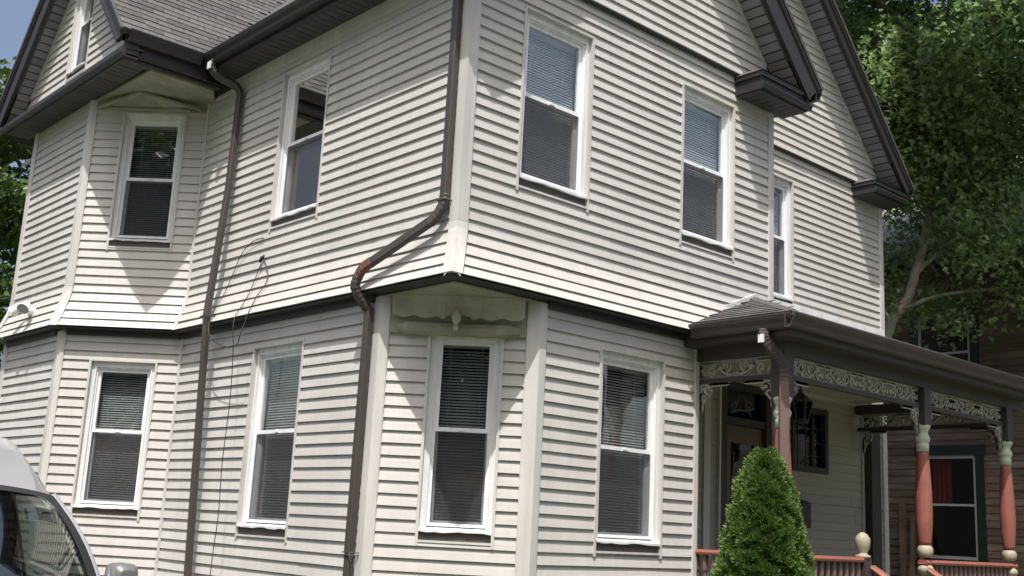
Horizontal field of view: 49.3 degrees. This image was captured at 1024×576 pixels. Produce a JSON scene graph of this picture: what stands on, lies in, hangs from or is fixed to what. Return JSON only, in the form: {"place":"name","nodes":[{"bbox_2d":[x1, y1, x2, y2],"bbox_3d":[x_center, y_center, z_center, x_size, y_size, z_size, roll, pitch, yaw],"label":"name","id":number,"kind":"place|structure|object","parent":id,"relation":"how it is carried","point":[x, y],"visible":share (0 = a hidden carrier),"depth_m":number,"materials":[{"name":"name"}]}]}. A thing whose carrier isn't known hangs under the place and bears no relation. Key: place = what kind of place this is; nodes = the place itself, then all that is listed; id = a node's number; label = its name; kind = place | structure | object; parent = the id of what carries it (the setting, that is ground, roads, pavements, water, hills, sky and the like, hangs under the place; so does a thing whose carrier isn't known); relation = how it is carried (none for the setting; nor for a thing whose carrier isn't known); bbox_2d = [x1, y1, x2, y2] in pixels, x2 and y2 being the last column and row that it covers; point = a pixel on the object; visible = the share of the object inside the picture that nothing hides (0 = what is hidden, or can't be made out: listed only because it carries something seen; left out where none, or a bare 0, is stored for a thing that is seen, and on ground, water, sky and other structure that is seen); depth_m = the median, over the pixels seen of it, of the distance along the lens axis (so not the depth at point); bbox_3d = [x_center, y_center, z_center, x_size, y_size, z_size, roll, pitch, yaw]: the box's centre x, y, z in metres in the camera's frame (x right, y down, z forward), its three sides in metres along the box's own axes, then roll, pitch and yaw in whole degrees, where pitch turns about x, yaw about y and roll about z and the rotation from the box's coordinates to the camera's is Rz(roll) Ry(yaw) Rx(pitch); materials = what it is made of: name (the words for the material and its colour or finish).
{"place":"outdoors","nodes":[
{"label":"outdoors","id":0,"kind":"place"},
{"bbox_2d":[0,437,137,575],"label":"minivan","id":1,"kind":"object","parent":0,"point":[41,533],"visible":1,"depth_m":6.07,"materials":[{"name":"silver metal"}]},
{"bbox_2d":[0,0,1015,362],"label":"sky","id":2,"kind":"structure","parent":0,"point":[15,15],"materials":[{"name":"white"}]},
{"bbox_2d":[882,131,1023,575],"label":"neighbour house","id":3,"kind":"structure","parent":0,"point":[965,471],"depth_m":18.24,"materials":[{"name":"dark brown siding"},{"name":"glass"},{"name":"dark green paint"}]},
{"bbox_2d":[908,301,978,400],"bbox_3d":[7.460,1.158,18.740,0.960,1.650,1.240,14,-16,-41],"label":"window","id":4,"kind":"structure","parent":3,"relation":"in","point":[969,350],"depth_m":19.14,"materials":[{"name":"black glass"}]},
{"bbox_2d":[915,444,989,563],"bbox_3d":[7.369,3.558,18.182,0.960,1.900,1.180,14,-16,-41],"label":"window","id":5,"kind":"structure","parent":3,"relation":"in","point":[959,533],"depth_m":18.40,"materials":[{"name":"black glass"}]},
{"label":"ground","id":6,"kind":"structure","parent":0,"visible":0},
{"bbox_2d":[0,56,32,368],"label":"background tree","id":7,"kind":"object","parent":6,"relation":"on","point":[12,204],"visible":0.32,"depth_m":20.55,"materials":[{"name":"green plant"}]},
{"bbox_2d":[0,0,1023,575],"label":"house","id":8,"kind":"structure","parent":6,"relation":"on","point":[572,286],"depth_m":10.95,"materials":[{"name":"beige"}]},
{"bbox_2d":[8,301,35,316],"bbox_3d":[-5.664,0.246,12.937,0.253,0.160,0.465,14,-16,-41],"label":"floodlight","id":9,"kind":"object","parent":8,"relation":"attached to","point":[21,308],"visible":1,"depth_m":12.94,"materials":[{"name":"white plastic"}]},
{"bbox_2d":[64,0,96,84],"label":"window","id":10,"kind":"structure","parent":8,"relation":"in","point":[78,55],"depth_m":13.46,"materials":[{"name":"white wood"}]},
{"bbox_2d":[70,359,157,520],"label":"window","id":11,"kind":"structure","parent":8,"relation":"in","point":[111,460],"depth_m":12.12,"materials":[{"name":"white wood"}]},
{"bbox_2d":[105,112,187,252],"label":"window","id":12,"kind":"structure","parent":8,"relation":"in","point":[143,211],"depth_m":12.74,"materials":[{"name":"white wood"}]},
{"bbox_2d":[210,255,264,575],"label":"cable","id":13,"kind":"object","parent":8,"relation":"attached to","point":[261,258],"visible":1,"depth_m":10.86,"materials":[{"name":"black rubber"}]},
{"bbox_2d":[208,238,267,347],"bbox_3d":[-2.779,0.059,11.279,0.224,1.153,0.879,14,-16,-41],"label":"cable","id":14,"kind":"object","parent":8,"relation":"attached to","point":[251,305],"visible":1,"depth_m":11.26,"materials":[{"name":"black rubber"}]},
{"bbox_2d":[234,339,305,542],"bbox_3d":[-1.953,1.516,10.816,0.934,1.854,0.932,14,-16,-41],"label":"window","id":15,"kind":"structure","parent":8,"relation":"in","point":[267,469],"depth_m":10.70,"materials":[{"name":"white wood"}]},
{"bbox_2d":[268,50,332,232],"bbox_3d":[-1.778,-1.365,11.411,0.934,1.709,0.892,14,-16,-41],"label":"window","id":16,"kind":"structure","parent":8,"relation":"in","point":[305,90],"depth_m":11.32,"materials":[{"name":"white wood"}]},
{"bbox_2d":[414,335,504,549],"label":"window","id":17,"kind":"structure","parent":8,"relation":"in","point":[457,484],"depth_m":9.32,"materials":[{"name":"grey glass"}]},
{"bbox_2d":[515,5,594,212],"bbox_3d":[0.095,-1.528,10.251,0.887,1.694,0.934,14,-16,-41],"label":"window","id":18,"kind":"structure","parent":8,"relation":"in","point":[553,154],"depth_m":10.06,"materials":[{"name":"white glass"}]},
{"bbox_2d":[592,347,665,558],"bbox_3d":[0.762,1.545,10.349,0.892,1.814,0.934,14,-16,-41],"label":"window","id":19,"kind":"structure","parent":8,"relation":"in","point":[628,494],"depth_m":10.16,"materials":[{"name":"grey glass"}]},
{"bbox_2d":[678,82,735,261],"bbox_3d":[1.687,-1.113,11.655,0.872,1.689,0.934,14,-16,-41],"label":"window","id":20,"kind":"structure","parent":8,"relation":"in","point":[707,153],"depth_m":11.48,"materials":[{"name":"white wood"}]},
{"bbox_2d":[720,382,771,542],"bbox_3d":[2.627,2.413,12.667,0.970,2.640,0.100,14,-16,-41],"label":"front door","id":21,"kind":"structure","parent":8,"relation":"in","point":[746,409],"depth_m":12.82,"materials":[{"name":"brown wood"}]},
{"bbox_2d":[774,173,793,304],"bbox_3d":[2.902,-0.553,14.017,0.862,1.679,0.934,14,-16,-41],"label":"window","id":22,"kind":"structure","parent":8,"relation":"in","point":[783,187],"depth_m":13.95,"materials":[{"name":"white wood"}]},
{"bbox_2d":[790,369,812,423],"bbox_3d":[3.018,1.123,11.667,0.260,0.594,0.225,14,-16,-41],"label":"lantern","id":23,"kind":"object","parent":8,"relation":"hanging from","point":[801,403],"visible":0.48,"depth_m":11.57,"materials":[{"name":"black metal"}]},
{"bbox_2d":[799,500,811,527],"bbox_3d":[3.478,2.693,13.307,0.220,0.330,0.105,14,-16,-41],"label":"mailbox","id":24,"kind":"object","parent":8,"relation":"attached to","point":[805,511],"visible":0.61,"depth_m":13.29,"materials":[{"name":"black metal"}]},
{"bbox_2d":[790,408,828,474],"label":"window","id":25,"kind":"structure","parent":8,"relation":"in","point":[809,440],"depth_m":13.76,"materials":[{"name":"black glass"}]},
{"bbox_2d":[709,445,816,575],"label":"spruce","id":26,"kind":"object","parent":6,"relation":"on","point":[764,532],"visible":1,"depth_m":8.80,"materials":[{"name":"green plant"}]},
{"bbox_2d":[899,503,906,575],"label":"leaning board","id":27,"kind":"object","parent":6,"relation":"on","point":[903,541],"visible":1,"depth_m":18.17,"materials":[{"name":"brown wood"}]},
{"bbox_2d":[910,516,915,575],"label":"leaning board","id":28,"kind":"object","parent":6,"relation":"on","point":[912,544],"visible":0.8,"depth_m":18.01,"materials":[{"name":"brown wood"}]},
{"bbox_2d":[835,0,1023,362],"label":"maple tree","id":29,"kind":"object","parent":6,"relation":"on","point":[953,115],"visible":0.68,"depth_m":16.57,"materials":[{"name":"green plant"}]}
]}

